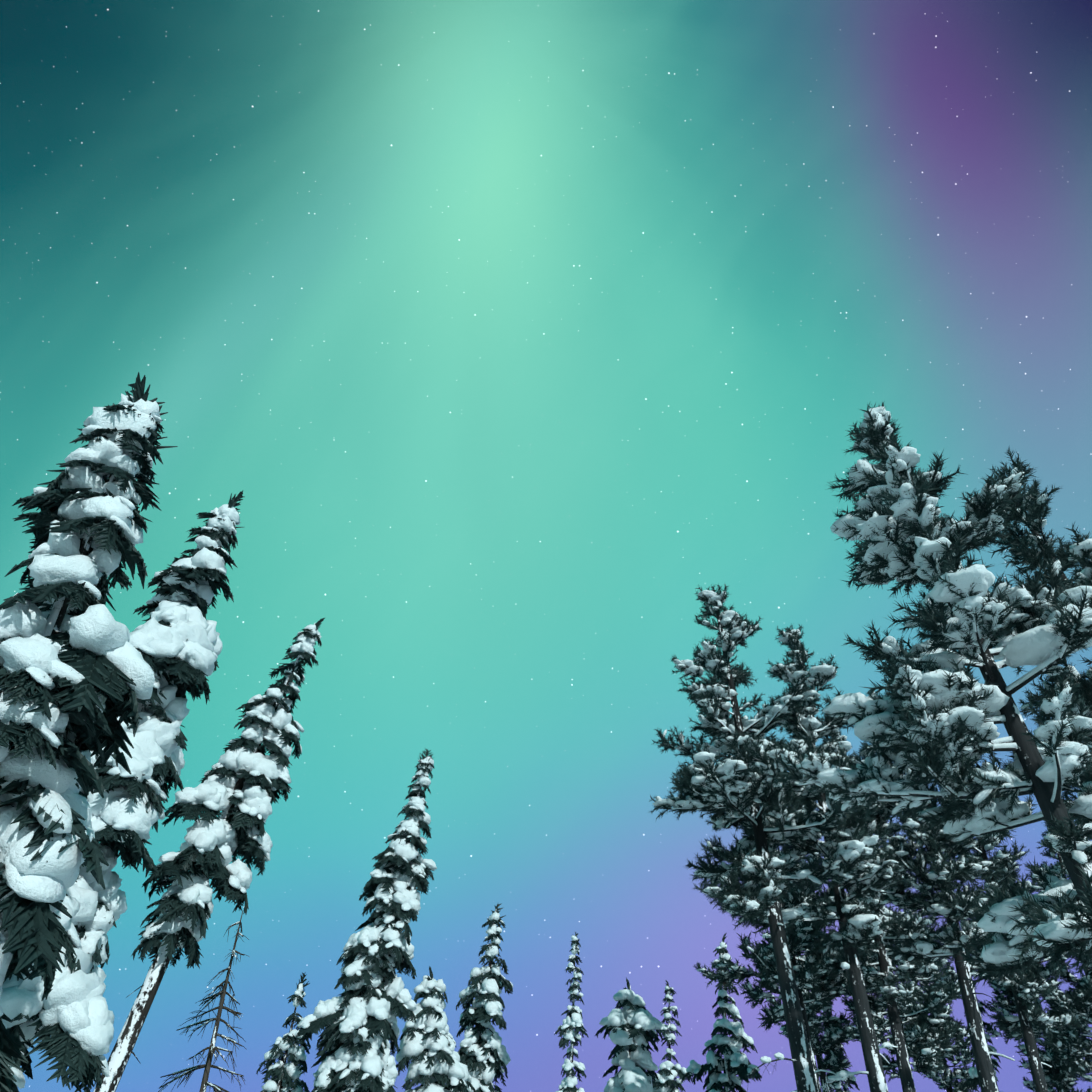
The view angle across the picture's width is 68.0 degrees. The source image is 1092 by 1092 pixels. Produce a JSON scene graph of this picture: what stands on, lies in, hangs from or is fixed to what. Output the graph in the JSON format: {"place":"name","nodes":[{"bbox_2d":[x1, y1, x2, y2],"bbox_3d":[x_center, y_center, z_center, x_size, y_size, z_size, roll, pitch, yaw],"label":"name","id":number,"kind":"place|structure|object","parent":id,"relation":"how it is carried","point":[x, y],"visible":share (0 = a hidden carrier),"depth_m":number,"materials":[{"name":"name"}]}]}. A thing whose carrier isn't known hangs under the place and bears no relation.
{"place":"outdoors","nodes":[
{"label":"outdoors","id":0,"kind":"place"},
{"bbox_2d":[0,0,1091,1091],"label":"sky","id":1,"kind":"structure","parent":0,"point":[507,333],"materials":[{"name":"teal"}]},
{"bbox_3d":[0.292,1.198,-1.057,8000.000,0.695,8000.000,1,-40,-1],"label":"snowy ground","id":2,"kind":"structure","parent":0,"visible":0},
{"bbox_2d":[0,372,177,1091],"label":"spruce","id":3,"kind":"object","parent":2,"relation":"on","point":[77,678],"visible":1,"depth_m":8.21,"materials":[{"name":"white plant"}]},
{"bbox_2d":[0,491,244,1091],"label":"spruce","id":4,"kind":"object","parent":2,"relation":"on","point":[175,641],"visible":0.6,"depth_m":14.08,"materials":[{"name":"white plant"}]},
{"bbox_2d":[158,911,249,1091],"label":"snag","id":5,"kind":"object","parent":2,"relation":"on","point":[207,1066],"visible":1,"depth_m":22.64,"materials":[{"name":"grey wood"}]},
{"bbox_2d":[93,618,324,1091],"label":"spruce","id":6,"kind":"object","parent":2,"relation":"on","point":[240,786],"visible":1,"depth_m":17.22,"materials":[{"name":"white plant"}]},
{"bbox_2d":[256,972,310,1091],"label":"spruce","id":7,"kind":"object","parent":2,"relation":"on","point":[283,1073],"visible":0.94,"depth_m":30.07,"materials":[{"name":"white plant"}]},
{"bbox_2d":[296,748,436,1091],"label":"spruce","id":8,"kind":"object","parent":2,"relation":"on","point":[357,1019],"visible":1,"depth_m":24.85,"materials":[{"name":"white plant"}]},
{"bbox_2d":[396,966,476,1091],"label":"spruce","id":9,"kind":"object","parent":2,"relation":"on","point":[427,1047],"visible":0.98,"depth_m":25.28,"materials":[{"name":"white plant"}]},
{"bbox_2d":[443,903,512,1091],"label":"spruce","id":10,"kind":"object","parent":2,"relation":"on","point":[484,1055],"visible":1,"depth_m":28.67,"materials":[{"name":"white plant"}]},
{"bbox_2d":[554,932,587,1091],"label":"spruce","id":11,"kind":"object","parent":2,"relation":"on","point":[569,1081],"visible":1,"depth_m":45.81,"materials":[{"name":"white plant"}]},
{"bbox_2d":[595,977,663,1091],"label":"spruce","id":12,"kind":"object","parent":2,"relation":"on","point":[634,1024],"visible":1,"depth_m":26.86,"materials":[{"name":"green plant"}]},
{"bbox_2d":[652,981,692,1091],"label":"spruce","id":13,"kind":"object","parent":2,"relation":"on","point":[668,1072],"visible":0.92,"depth_m":47.73,"materials":[{"name":"white plant"}]},
{"bbox_2d":[681,933,761,1091],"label":"spruce","id":14,"kind":"object","parent":2,"relation":"on","point":[733,1063],"visible":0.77,"depth_m":35.41,"materials":[{"name":"green plant"}]},
{"bbox_2d":[650,583,891,1091],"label":"pine","id":15,"kind":"object","parent":2,"relation":"on","point":[704,783],"visible":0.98,"depth_m":20.45,"materials":[{"name":"green plant"}]},
{"bbox_2d":[694,730,866,1091],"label":"pine","id":16,"kind":"object","parent":2,"relation":"on","point":[811,972],"visible":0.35,"depth_m":28.59,"materials":[{"name":"green plant"}]},
{"bbox_2d":[759,885,873,1091],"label":"pine","id":17,"kind":"object","parent":2,"relation":"on","point":[831,1041],"visible":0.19,"depth_m":41.04,"materials":[{"name":"green plant"}]},
{"bbox_2d":[745,623,926,1091],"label":"pine","id":18,"kind":"object","parent":2,"relation":"on","point":[859,927],"visible":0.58,"depth_m":22.12,"materials":[{"name":"green plant"}]},
{"bbox_2d":[822,1002,859,1091],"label":"spruce","id":19,"kind":"object","parent":2,"relation":"on","point":[838,1086],"visible":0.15,"depth_m":42.34,"materials":[{"name":"green plant"}]},
{"bbox_2d":[815,729,944,1091],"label":"pine","id":20,"kind":"object","parent":2,"relation":"on","point":[892,995],"visible":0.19,"depth_m":27.39,"materials":[{"name":"green plant"}]},
{"bbox_2d":[827,900,960,1082],"bbox_3d":[16.863,22.052,38.911,5.930,19.378,6.353,1,-40,-1],"label":"pine","id":21,"kind":"object","parent":2,"relation":"on","point":[928,1029],"visible":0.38,"depth_m":37.68,"materials":[{"name":"green plant"}]},
{"bbox_2d":[765,400,1091,993],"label":"pine","id":22,"kind":"object","parent":2,"relation":"on","point":[938,708],"visible":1,"depth_m":10.97,"materials":[{"name":"green plant"}]},
{"bbox_2d":[885,889,978,1091],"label":"pine","id":23,"kind":"object","parent":2,"relation":"on","point":[958,1049],"visible":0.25,"depth_m":51.97,"materials":[{"name":"green plant"}]},
{"bbox_2d":[851,664,1040,1091],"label":"pine","id":24,"kind":"object","parent":2,"relation":"on","point":[940,880],"visible":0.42,"depth_m":21.89,"materials":[{"name":"green plant"}]},
{"bbox_2d":[963,954,1002,1091],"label":"spruce","id":25,"kind":"object","parent":2,"relation":"on","point":[973,1079],"visible":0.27,"depth_m":43.42,"materials":[{"name":"green plant"}]},
{"bbox_2d":[927,766,1088,1091],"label":"pine","id":26,"kind":"object","parent":2,"relation":"on","point":[1029,986],"visible":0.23,"depth_m":29.04,"materials":[{"name":"green plant"}]},
{"bbox_2d":[971,870,1091,1091],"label":"pine","id":27,"kind":"object","parent":2,"relation":"on","point":[1060,1079],"visible":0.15,"depth_m":43.01,"materials":[{"name":"green plant"}]},
{"bbox_2d":[986,446,1091,819],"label":"pine","id":28,"kind":"object","parent":2,"relation":"on","point":[1032,548],"visible":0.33,"depth_m":15.81,"materials":[{"name":"green plant"}]},
{"bbox_2d":[1019,820,1091,1081],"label":"pine","id":29,"kind":"object","parent":2,"relation":"on","point":[1059,1002],"visible":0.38,"depth_m":39.37,"materials":[{"name":"green plant"}]},
{"bbox_2d":[1028,685,1091,971],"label":"pine","id":30,"kind":"object","parent":2,"relation":"on","point":[1065,787],"visible":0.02,"depth_m":24.27,"materials":[{"name":"green plant"}]}
]}

